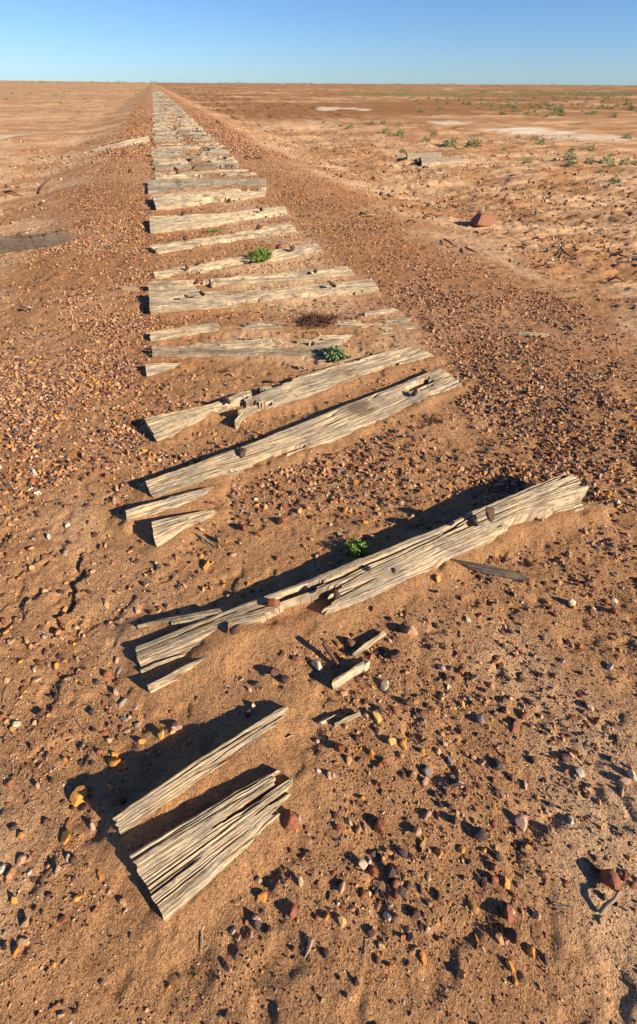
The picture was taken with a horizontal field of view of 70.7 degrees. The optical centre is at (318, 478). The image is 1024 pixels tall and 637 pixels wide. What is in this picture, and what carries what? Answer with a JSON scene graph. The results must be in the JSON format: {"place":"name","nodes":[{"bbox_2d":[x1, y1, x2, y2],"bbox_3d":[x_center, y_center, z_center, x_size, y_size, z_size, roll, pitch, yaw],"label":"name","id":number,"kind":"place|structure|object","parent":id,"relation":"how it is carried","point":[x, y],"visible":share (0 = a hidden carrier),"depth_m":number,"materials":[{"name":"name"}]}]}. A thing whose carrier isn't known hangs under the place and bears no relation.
{"place":"outdoors","nodes":[
{"label":"outdoors","id":0,"kind":"place"},
{"bbox_2d":[57,102,316,168],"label":"bank gravel","id":1,"kind":"structure","parent":0,"point":[147,153],"depth_m":16.42,"materials":[{"name":"gravel"}]},
{"bbox_2d":[1,149,495,260],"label":"bank gravel","id":2,"kind":"structure","parent":0,"point":[143,233],"depth_m":7.09,"materials":[{"name":"gravel"}]},
{"bbox_2d":[2,349,629,954],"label":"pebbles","id":3,"kind":"object","parent":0,"point":[342,775],"visible":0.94,"depth_m":1.20,"materials":[{"name":"stone"}]},
{"bbox_2d":[0,80,636,1023],"bbox_3d":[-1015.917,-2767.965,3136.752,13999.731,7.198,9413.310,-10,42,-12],"label":"ground","id":4,"kind":"structure","parent":0,"point":[286,114],"depth_m":1.68,"materials":[{"name":"soil"}]},
{"bbox_2d":[5,867,15,879],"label":"stone","id":5,"kind":"object","parent":4,"relation":"on","point":[10,873],"visible":1,"depth_m":1.08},
{"bbox_2d":[16,854,26,865],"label":"stone","id":6,"kind":"object","parent":4,"relation":"on","point":[21,859],"visible":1,"depth_m":1.11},
{"bbox_2d":[0,230,70,253],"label":"timber log","id":7,"kind":"object","parent":4,"relation":"on","point":[14,243],"visible":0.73,"depth_m":5.35,"materials":[{"name":"grey wood"}]},
{"bbox_2d":[60,829,70,844],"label":"stone","id":8,"kind":"object","parent":4,"relation":"on","point":[65,836],"visible":1,"depth_m":1.14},
{"bbox_2d":[70,785,87,806],"bbox_3d":[-0.647,0.856,1.215,0.033,0.038,0.046,29,49,29],"label":"stone","id":9,"kind":"object","parent":4,"relation":"on","point":[79,794],"visible":1,"depth_m":1.20,"materials":[{"name":"stone"}]},
{"bbox_2d":[0,85,197,95],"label":"scrub near track end","id":10,"kind":"object","parent":4,"relation":"on","point":[96,92],"visible":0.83,"depth_m":123.93,"materials":[{"name":"green plant"}]},
{"bbox_2d":[107,758,120,766],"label":"stone","id":11,"kind":"object","parent":4,"relation":"on","point":[112,762],"visible":1,"depth_m":1.27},
{"bbox_2d":[91,136,148,151],"bbox_3d":[-6.127,-10.751,14.509,1.101,0.324,2.626,25,47,25],"label":"timber log","id":12,"kind":"object","parent":4,"relation":"on","point":[129,142],"visible":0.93,"depth_m":14.19,"materials":[{"name":"brown wood"}]},
{"bbox_2d":[145,363,181,376],"bbox_3d":[-1.020,-0.711,2.999,0.237,0.116,0.142,-10,42,-12],"label":"sleeper piece","id":13,"kind":"object","parent":4,"relation":"on","point":[154,368],"visible":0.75,"depth_m":2.98,"materials":[{"name":"brown wood"}]},
{"bbox_2d":[125,487,213,520],"bbox_3d":[-0.660,0.132,2.043,0.398,0.117,0.056,-19,45,-21],"label":"sleeper piece","id":14,"kind":"object","parent":4,"relation":"on","point":[156,507],"visible":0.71,"depth_m":2.01,"materials":[{"name":"brown wood"}]},
{"bbox_2d":[151,117,190,119],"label":"railway sleeper","id":15,"kind":"object","parent":4,"relation":"on","point":[161,118],"visible":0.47,"depth_m":23.14,"materials":[{"name":"brown wood"}]},
{"bbox_2d":[171,721,182,730],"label":"stone","id":16,"kind":"object","parent":4,"relation":"on","point":[176,726],"visible":1,"depth_m":1.34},
{"bbox_2d":[152,127,202,129],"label":"railway sleeper","id":17,"kind":"object","parent":4,"relation":"on","point":[186,128],"visible":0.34,"depth_m":18.21,"materials":[{"name":"brown wood"}]},
{"bbox_2d":[147,655,208,693],"bbox_3d":[-0.406,0.630,1.484,0.297,0.110,0.028,-23,47,-25],"label":"sleeper piece","id":18,"kind":"object","parent":4,"relation":"on","point":[162,682],"visible":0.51,"depth_m":1.43,"materials":[{"name":"brown wood"}]},
{"bbox_2d":[154,130,203,132],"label":"railway sleeper","id":19,"kind":"object","parent":4,"relation":"on","point":[170,131],"visible":0.39,"depth_m":17.29,"materials":[{"name":"brown wood"}]},
{"bbox_2d":[137,609,221,627],"bbox_3d":[-0.486,0.526,1.594,0.295,0.120,0.041,-6,42,-7],"label":"sleeper piece","id":20,"kind":"object","parent":4,"relation":"on","point":[185,620],"visible":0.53,"depth_m":1.57,"materials":[{"name":"brown wood"}]},
{"bbox_2d":[153,132,205,134],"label":"railway sleeper","id":21,"kind":"object","parent":4,"relation":"on","point":[178,133],"visible":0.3,"depth_m":16.78,"materials":[{"name":"brown wood"}]},
{"bbox_2d":[152,136,210,138],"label":"railway sleeper","id":22,"kind":"object","parent":4,"relation":"on","point":[181,137],"visible":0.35,"depth_m":15.43,"materials":[{"name":"brown wood"}]},
{"bbox_2d":[155,134,210,137],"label":"railway sleeper","id":23,"kind":"object","parent":4,"relation":"on","point":[184,135],"visible":0.33,"depth_m":15.89,"materials":[{"name":"brown wood"}]},
{"bbox_2d":[153,137,214,141],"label":"railway sleeper","id":24,"kind":"object","parent":4,"relation":"on","point":[178,139],"visible":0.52,"depth_m":14.81,"materials":[{"name":"brown wood"}]},
{"bbox_2d":[152,510,216,546],"bbox_3d":[-0.584,0.198,1.955,0.299,0.134,0.091,-31,50,-31],"label":"sleeper piece","id":25,"kind":"object","parent":4,"relation":"on","point":[165,530],"visible":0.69,"depth_m":1.91,"materials":[{"name":"brown wood"}]},
{"bbox_2d":[154,143,218,145],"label":"railway sleeper","id":26,"kind":"object","parent":4,"relation":"on","point":[184,144],"visible":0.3,"depth_m":13.89,"materials":[{"name":"brown wood"}]},
{"bbox_2d":[155,147,220,150],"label":"railway sleeper","id":27,"kind":"object","parent":4,"relation":"on","point":[187,148],"visible":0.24,"depth_m":12.79,"materials":[{"name":"brown wood"}]},
{"bbox_2d":[150,148,228,156],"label":"railway sleeper","id":28,"kind":"object","parent":4,"relation":"on","point":[166,153],"visible":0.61,"depth_m":11.80,"materials":[{"name":"brown wood"}]},
{"bbox_2d":[156,145,222,147],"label":"railway sleeper","id":29,"kind":"object","parent":4,"relation":"on","point":[190,146],"visible":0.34,"depth_m":13.29,"materials":[{"name":"brown wood"}]},
{"bbox_2d":[152,156,234,161],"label":"railway sleeper","id":30,"kind":"object","parent":4,"relation":"on","point":[196,158],"visible":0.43,"depth_m":11.03,"materials":[{"name":"brown wood"}]},
{"bbox_2d":[151,160,237,164],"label":"railway sleeper","id":31,"kind":"object","parent":4,"relation":"on","point":[187,162],"visible":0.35,"depth_m":10.61,"materials":[{"name":"brown wood"}]},
{"bbox_2d":[154,163,238,169],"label":"railway sleeper","id":32,"kind":"object","parent":4,"relation":"on","point":[197,166],"visible":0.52,"depth_m":10.13,"materials":[{"name":"brown wood"}]},
{"bbox_2d":[153,113,241,175],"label":"sleeper gravel","id":33,"kind":"structure","parent":4,"relation":"on","point":[179,138],"depth_m":14.84,"materials":[{"name":"gravel"}]},
{"bbox_2d":[113,706,287,834],"bbox_3d":[-0.294,0.803,1.254,0.509,0.154,0.049,-24,47,-25],"label":"sleeper piece","id":34,"kind":"object","parent":4,"relation":"on","point":[133,815],"visible":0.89,"depth_m":1.21,"materials":[{"name":"brown wood"}]},
{"bbox_2d":[153,169,247,174],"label":"railway sleeper","id":35,"kind":"object","parent":4,"relation":"on","point":[204,172],"visible":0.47,"depth_m":9.58,"materials":[{"name":"brown wood"}]},
{"bbox_2d":[155,172,256,178],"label":"railway sleeper","id":36,"kind":"object","parent":4,"relation":"on","point":[183,176],"visible":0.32,"depth_m":9.12,"materials":[{"name":"brown wood"}]},
{"bbox_2d":[148,178,266,193],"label":"railway sleeper","id":37,"kind":"object","parent":4,"relation":"on","point":[159,185],"visible":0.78,"depth_m":8.34,"materials":[{"name":"brown wood"}]},
{"bbox_2d":[152,187,265,209],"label":"railway sleeper","id":38,"kind":"object","parent":4,"relation":"on","point":[170,201],"visible":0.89,"depth_m":7.34,"materials":[{"name":"brown wood"}]},
{"bbox_2d":[129,770,292,921],"bbox_3d":[-0.236,0.918,1.146,0.418,0.126,0.150,-21,45,-22],"label":"sleeper piece","id":39,"kind":"object","parent":4,"relation":"on","point":[181,865],"visible":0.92,"depth_m":1.11,"materials":[{"name":"brown wood"}]},
{"bbox_2d":[149,206,287,233],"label":"railway sleeper","id":40,"kind":"object","parent":4,"relation":"on","point":[166,223],"visible":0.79,"depth_m":6.15,"materials":[{"name":"brown wood"}]},
{"bbox_2d":[149,222,296,253],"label":"railway sleeper","id":41,"kind":"object","parent":4,"relation":"on","point":[225,238],"visible":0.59,"depth_m":5.42,"materials":[{"name":"brown wood"}]},
{"bbox_2d":[229,624,239,634],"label":"stone","id":42,"kind":"object","parent":4,"relation":"on","point":[234,630],"visible":1,"depth_m":1.51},
{"bbox_2d":[154,243,321,278],"bbox_3d":[-0.782,-2.268,4.830,1.966,0.183,0.279,-24,47,-25],"label":"railway sleeper","id":43,"kind":"object","parent":4,"relation":"on","point":[279,254],"visible":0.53,"depth_m":4.76,"materials":[{"name":"brown wood"}]},
{"bbox_2d":[235,412,243,429],"bbox_3d":[-0.431,-0.329,2.567,0.008,0.119,0.156,16,44,17],"label":"splinter","id":44,"kind":"object","parent":4,"relation":"on","point":[239,419],"visible":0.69,"depth_m":2.52,"materials":[{"name":"brown wood"}]},
{"bbox_2d":[149,266,353,289],"bbox_3d":[-0.605,-1.874,4.359,1.974,0.197,0.212,-12,43,-14],"label":"railway sleeper","id":45,"kind":"object","parent":4,"relation":"on","point":[300,276],"visible":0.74,"depth_m":4.31,"materials":[{"name":"brown wood"}]},
{"bbox_2d":[152,334,351,357],"bbox_3d":[-0.439,-0.894,3.227,1.463,0.160,0.301,-6,42,-7],"label":"railway sleeper","id":46,"kind":"object","parent":4,"relation":"on","point":[257,347],"visible":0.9,"depth_m":3.19,"materials":[{"name":"brown wood"}]},
{"bbox_2d":[247,246,273,262],"bbox_3d":[-0.619,-2.394,4.794,0.319,0.172,0.324,-10,42,-12],"label":"green weed","id":47,"kind":"object","parent":4,"relation":"on","point":[258,254],"visible":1,"depth_m":4.77,"materials":[{"name":"green plant"}]},
{"bbox_2d":[257,891,266,902],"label":"stone","id":48,"kind":"object","parent":4,"relation":"on","point":[262,896],"visible":1,"depth_m":1.06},
{"bbox_2d":[149,279,378,314],"bbox_3d":[-0.459,-1.659,4.077,2.042,0.164,0.406,-10,42,-12],"label":"railway sleeper","id":49,"kind":"object","parent":4,"relation":"on","point":[167,301],"visible":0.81,"depth_m":3.94,"materials":[{"name":"brown wood"}]},
{"bbox_2d":[149,318,411,341],"bbox_3d":[-0.255,-1.141,3.559,2.055,0.192,0.193,-6,42,-7],"label":"railway sleeper","id":50,"kind":"object","parent":4,"relation":"on","point":[165,334],"visible":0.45,"depth_m":3.50,"materials":[{"name":"brown wood"}]},
{"bbox_2d":[143,345,433,442],"bbox_3d":[-0.074,-0.544,2.867,1.976,0.207,0.216,-22,46,-23],"label":"railway sleeper","id":51,"kind":"object","parent":4,"relation":"on","point":[160,427],"visible":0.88,"depth_m":2.75,"materials":[{"name":"brown wood"}]},
{"bbox_2d":[238,405,257,418],"bbox_3d":[-0.412,-0.374,2.601,0.047,0.142,0.153,33,51,32],"label":"splinter","id":52,"kind":"object","parent":51,"relation":"on","point":[249,411],"visible":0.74,"depth_m":2.57,"materials":[{"name":"brown wood"}]},
{"bbox_2d":[282,809,296,830],"bbox_3d":[-0.074,0.887,1.169,0.039,0.044,0.044,2,41,2],"label":"stone","id":53,"kind":"object","parent":4,"relation":"on","point":[290,821],"visible":1,"depth_m":1.16,"materials":[{"name":"stone"}]},
{"bbox_2d":[290,904,298,918],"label":"stone","id":54,"kind":"object","parent":4,"relation":"on","point":[294,911],"visible":1,"depth_m":1.04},
{"bbox_2d":[145,368,461,497],"bbox_3d":[0.062,-0.256,2.514,1.999,0.160,0.219,-25,47,-26],"label":"railway sleeper","id":55,"kind":"object","parent":4,"relation":"on","point":[337,423],"visible":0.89,"depth_m":2.42,"materials":[{"name":"brown wood"}]},
{"bbox_2d":[311,660,322,670],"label":"stone","id":56,"kind":"object","parent":4,"relation":"on","point":[316,664],"visible":1,"depth_m":1.48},
{"bbox_2d":[282,311,351,332],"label":"root litter","id":57,"kind":"object","parent":4,"relation":"on","point":[315,320],"visible":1,"depth_m":3.61,"materials":[{"name":"plant"}]},
{"bbox_2d":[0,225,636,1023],"bbox_3d":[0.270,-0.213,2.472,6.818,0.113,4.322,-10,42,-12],"label":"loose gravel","id":58,"kind":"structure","parent":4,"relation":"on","point":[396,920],"depth_m":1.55,"materials":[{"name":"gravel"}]},
{"bbox_2d":[0,311,636,1023],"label":"fine grit","id":59,"kind":"object","parent":4,"relation":"on","point":[366,671],"visible":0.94,"depth_m":1.45,"materials":[{"name":"gravel"}]},
{"bbox_2d":[0,130,636,316],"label":"crust crumbs","id":60,"kind":"object","parent":4,"relation":"on","point":[586,198],"visible":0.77,"depth_m":9.28,"materials":[{"name":"soil"}]},
{"bbox_2d":[0,80,636,86],"bbox_3d":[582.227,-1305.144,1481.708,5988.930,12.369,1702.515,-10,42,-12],"label":"horizon scrub","id":61,"kind":"object","parent":4,"relation":"on","point":[119,81],"visible":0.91,"depth_m":955.61,"materials":[{"name":"green plant"}]},
{"bbox_2d":[319,714,335,724],"bbox_3d":[0.027,0.749,1.377,0.057,0.076,0.014,-19,45,-20],"label":"splinter","id":62,"kind":"object","parent":4,"relation":"on","point":[327,719],"visible":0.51,"depth_m":1.36,"materials":[{"name":"brown wood"}]},
{"bbox_2d":[322,641,340,667],"bbox_3d":[0.041,0.581,1.488,0.019,0.059,0.088,-28,49,-28],"label":"rusty bar","id":63,"kind":"object","parent":4,"relation":"on","point":[329,652],"visible":1,"depth_m":1.49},
{"bbox_2d":[322,344,351,361],"bbox_3d":[0.119,-0.875,3.128,0.176,0.126,0.205,-31,50,-31],"label":"green weed","id":64,"kind":"object","parent":4,"relation":"on","point":[335,354],"visible":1,"depth_m":3.12,"materials":[{"name":"green plant"}]},
{"bbox_2d":[333,742,344,751],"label":"stone","id":65,"kind":"object","parent":4,"relation":"on","point":[338,747],"visible":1,"depth_m":1.29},
{"bbox_2d":[338,915,346,927],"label":"stone","id":66,"kind":"object","parent":4,"relation":"on","point":[342,921],"visible":1,"depth_m":1.03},
{"bbox_2d":[332,662,363,689],"bbox_3d":[0.098,0.655,1.466,0.132,0.101,0.020,-21,46,-23],"label":"splinter","id":67,"kind":"object","parent":4,"relation":"on","point":[345,677],"visible":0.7,"depth_m":1.44,"materials":[{"name":"brown wood"}]},
{"bbox_2d":[335,711,360,726],"bbox_3d":[0.089,0.747,1.375,0.089,0.083,0.011,-15,44,-17],"label":"splinter","id":68,"kind":"object","parent":4,"relation":"on","point":[348,719],"visible":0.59,"depth_m":1.36,"materials":[{"name":"brown wood"}]},
{"bbox_2d":[346,637,355,648],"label":"stone","id":69,"kind":"object","parent":4,"relation":"on","point":[350,643],"visible":1,"depth_m":1.54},
{"bbox_2d":[345,534,371,558],"bbox_3d":[0.173,0.283,1.829,0.125,0.089,0.149,-10,42,-12],"label":"green weed","id":70,"kind":"object","parent":4,"relation":"on","point":[356,550],"visible":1,"depth_m":1.82,"materials":[{"name":"green plant"}]},
{"bbox_2d":[135,472,587,673],"bbox_3d":[0.318,0.406,1.841,1.991,0.370,0.177,-16,44,-18],"label":"railway sleeper","id":71,"kind":"object","parent":4,"relation":"on","point":[358,580],"visible":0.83,"depth_m":1.73,"materials":[{"name":"brown wood"}]},
{"bbox_2d":[267,598,279,607],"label":"stone","id":72,"kind":"object","parent":71,"relation":"on","point":[272,602],"visible":1,"depth_m":1.57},
{"bbox_2d":[466,519,478,525],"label":"stone","id":73,"kind":"object","parent":71,"relation":"on","point":[471,522],"visible":1,"depth_m":1.78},
{"bbox_2d":[485,507,494,521],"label":"stone","id":74,"kind":"object","parent":71,"relation":"on","point":[490,513],"visible":1,"depth_m":1.81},
{"bbox_2d":[358,858,367,869],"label":"stone","id":75,"kind":"object","parent":4,"relation":"on","point":[362,863],"visible":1,"depth_m":1.10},
{"bbox_2d":[352,630,385,656],"bbox_3d":[0.174,0.587,1.560,0.148,0.080,0.018,-26,48,-27],"label":"splinter","id":76,"kind":"object","parent":4,"relation":"on","point":[367,645],"visible":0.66,"depth_m":1.54,"materials":[{"name":"brown wood"}]},
{"bbox_2d":[369,865,377,877],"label":"stone","id":77,"kind":"object","parent":4,"relation":"on","point":[373,872],"visible":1,"depth_m":1.10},
{"bbox_2d":[373,711,381,722],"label":"stone","id":78,"kind":"object","parent":4,"relation":"on","point":[377,717],"visible":1,"depth_m":1.36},
{"bbox_2d":[373,818,385,833],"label":"stone","id":79,"kind":"object","parent":4,"relation":"on","point":[379,825],"visible":1,"depth_m":1.17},
{"bbox_2d":[363,308,397,316],"bbox_3d":[0.522,-1.370,3.778,0.313,0.092,0.045,-12,43,-14],"label":"sleeper piece","id":80,"kind":"object","parent":4,"relation":"on","point":[380,312],"visible":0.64,"depth_m":3.75,"materials":[{"name":"brown wood"}]},
{"bbox_2d":[380,680,388,690],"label":"stone","id":81,"kind":"object","parent":4,"relation":"on","point":[384,685],"visible":1,"depth_m":1.44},
{"bbox_2d":[384,864,394,881],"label":"stone","id":82,"kind":"object","parent":4,"relation":"on","point":[389,872],"visible":1,"depth_m":1.10,"materials":[{"name":"stone"}]},
{"bbox_2d":[390,649,401,659],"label":"stone","id":83,"kind":"object","parent":4,"relation":"on","point":[395,653],"visible":1,"depth_m":1.50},
{"bbox_2d":[380,325,414,333],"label":"sleeper piece","id":84,"kind":"object","parent":4,"relation":"on","point":[385,329],"visible":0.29,"depth_m":3.51,"materials":[{"name":"brown wood"}]},
{"bbox_2d":[405,625,417,634],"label":"stone","id":85,"kind":"object","parent":4,"relation":"on","point":[411,629],"visible":1,"depth_m":1.56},
{"bbox_2d":[409,907,419,918],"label":"stone","id":86,"kind":"object","parent":4,"relation":"on","point":[414,913],"visible":1,"depth_m":1.04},
{"bbox_2d":[406,152,440,160],"bbox_3d":[3.375,-10.240,14.350,1.303,0.233,0.944,-2,41,-2],"label":"timber plank","id":87,"kind":"object","parent":4,"relation":"on","point":[411,156],"visible":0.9,"depth_m":14.14,"materials":[{"name":"brown wood"}]},
{"bbox_2d":[422,767,432,777],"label":"stone","id":88,"kind":"object","parent":4,"relation":"on","point":[428,772],"visible":1,"depth_m":1.26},
{"bbox_2d":[419,413,444,426],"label":"root litter","id":89,"kind":"object","parent":4,"relation":"on","point":[433,419],"visible":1,"depth_m":2.56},
{"bbox_2d":[420,157,464,166],"bbox_3d":[3.794,-9.572,13.624,1.440,0.192,1.242,3,41,3],"label":"timber plank","id":90,"kind":"object","parent":4,"relation":"on","point":[432,161],"visible":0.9,"depth_m":13.55,"materials":[{"name":"brown wood"}]},
{"bbox_2d":[441,135,458,147],"bbox_3d":[5.034,-12.802,17.044,0.713,0.418,0.562,17,44,18],"label":"saltbush","id":91,"kind":"object","parent":4,"relation":"on","point":[446,142],"visible":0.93,"depth_m":17.05,"materials":[{"name":"green plant"}]},
{"bbox_2d":[463,135,481,147],"bbox_3d":[5.689,-12.433,16.580,0.659,0.411,0.489,-13,43,-15],"label":"saltbush","id":92,"kind":"object","parent":4,"relation":"on","point":[473,140],"visible":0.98,"depth_m":16.57,"materials":[{"name":"green plant"}]},
{"bbox_2d":[472,827,486,840],"bbox_3d":[0.415,0.915,1.159,0.038,0.031,0.028,-5,42,-7],"label":"stone","id":93,"kind":"object","parent":4,"relation":"on","point":[479,833],"visible":1,"depth_m":1.15,"materials":[{"name":"stone"}]},
{"bbox_2d":[475,713,484,723],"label":"stone","id":94,"kind":"object","parent":4,"relation":"on","point":[479,717],"visible":1,"depth_m":1.36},
{"bbox_2d":[469,212,496,226],"bbox_3d":[2.545,-3.989,6.908,0.488,0.173,0.244,-20,45,-31],"label":"rock","id":95,"kind":"object","parent":4,"relation":"on","point":[481,219],"visible":0.98,"depth_m":6.82,"materials":[{"name":"stone"}]},
{"bbox_2d":[340,88,636,96],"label":"saltbush ground cover","id":96,"kind":"object","parent":4,"relation":"on","point":[507,95],"visible":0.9,"depth_m":111.80,"materials":[{"name":"green plant"}]},
{"bbox_2d":[452,559,528,581],"bbox_3d":[0.679,0.379,1.792,0.298,0.090,0.031,9,42,9],"label":"stick","id":97,"kind":"object","parent":4,"relation":"on","point":[493,571],"visible":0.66,"depth_m":1.77,"materials":[{"name":"grey wood"}]},
{"bbox_2d":[489,758,502,770],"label":"stone","id":98,"kind":"object","parent":4,"relation":"on","point":[495,764],"visible":1,"depth_m":1.28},
{"bbox_2d":[487,908,506,946],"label":"root litter","id":99,"kind":"object","parent":4,"relation":"on","point":[495,922],"visible":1,"depth_m":1.04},
{"bbox_2d":[503,903,513,922],"bbox_3d":[0.444,1.014,1.049,0.027,0.034,0.038,7,42,8],"label":"stone","id":100,"kind":"object","parent":4,"relation":"on","point":[508,915],"visible":1,"depth_m":1.04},
{"bbox_2d":[504,928,518,943],"bbox_3d":[0.439,1.036,1.022,0.021,0.030,0.028,-17,44,-19],"label":"stone","id":101,"kind":"object","parent":4,"relation":"on","point":[511,935],"visible":1,"depth_m":1.02,"materials":[{"name":"stone"}]},
{"bbox_2d":[510,721,519,732],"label":"stone","id":102,"kind":"object","parent":4,"relation":"on","point":[515,727],"visible":1,"depth_m":1.36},
{"bbox_2d":[514,814,526,831],"bbox_3d":[0.534,0.901,1.180,0.028,0.032,0.032,-31,50,-31],"label":"stone","id":103,"kind":"object","parent":4,"relation":"on","point":[520,820],"visible":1,"depth_m":1.17,"materials":[{"name":"stone"}]},
{"bbox_2d":[517,332,548,336],"bbox_3d":[1.657,-1.087,3.478,0.239,0.088,0.040,3,41,3],"label":"stick","id":104,"kind":"object","parent":4,"relation":"on","point":[527,334],"visible":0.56,"depth_m":3.46,"materials":[{"name":"brown wood"}]},
{"bbox_2d":[532,910,540,920],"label":"stone","id":105,"kind":"object","parent":4,"relation":"on","point":[536,914],"visible":1,"depth_m":1.05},
{"bbox_2d":[575,767,584,777],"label":"stone","id":106,"kind":"object","parent":4,"relation":"on","point":[580,772],"visible":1,"depth_m":1.26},
{"bbox_2d":[598,869,620,891],"bbox_3d":[0.710,0.974,1.093,0.035,0.043,0.044,-28,49,-28],"label":"stone","id":107,"kind":"object","parent":4,"relation":"on","point":[610,878],"visible":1,"depth_m":1.08,"materials":[{"name":"stone"}]},
{"bbox_2d":[598,890,620,914],"bbox_3d":[0.688,0.996,1.061,0.074,0.030,0.012,-23,47,-25],"label":"bent wire twig","id":108,"kind":"object","parent":4,"relation":"on","point":[604,906],"visible":1,"depth_m":1.05,"materials":[{"name":"wood"}]},
{"bbox_2d":[618,776,630,784],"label":"stone","id":109,"kind":"object","parent":4,"relation":"on","point":[625,780],"visible":1,"depth_m":1.25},
{"bbox_2d":[627,769,636,780],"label":"stone","id":110,"kind":"object","parent":4,"relation":"on","point":[631,774],"visible":1,"depth_m":1.26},
{"bbox_2d":[0,0,636,85],"label":"sky","id":111,"kind":"structure","parent":0,"point":[469,42],"materials":[{"name":"blue"}]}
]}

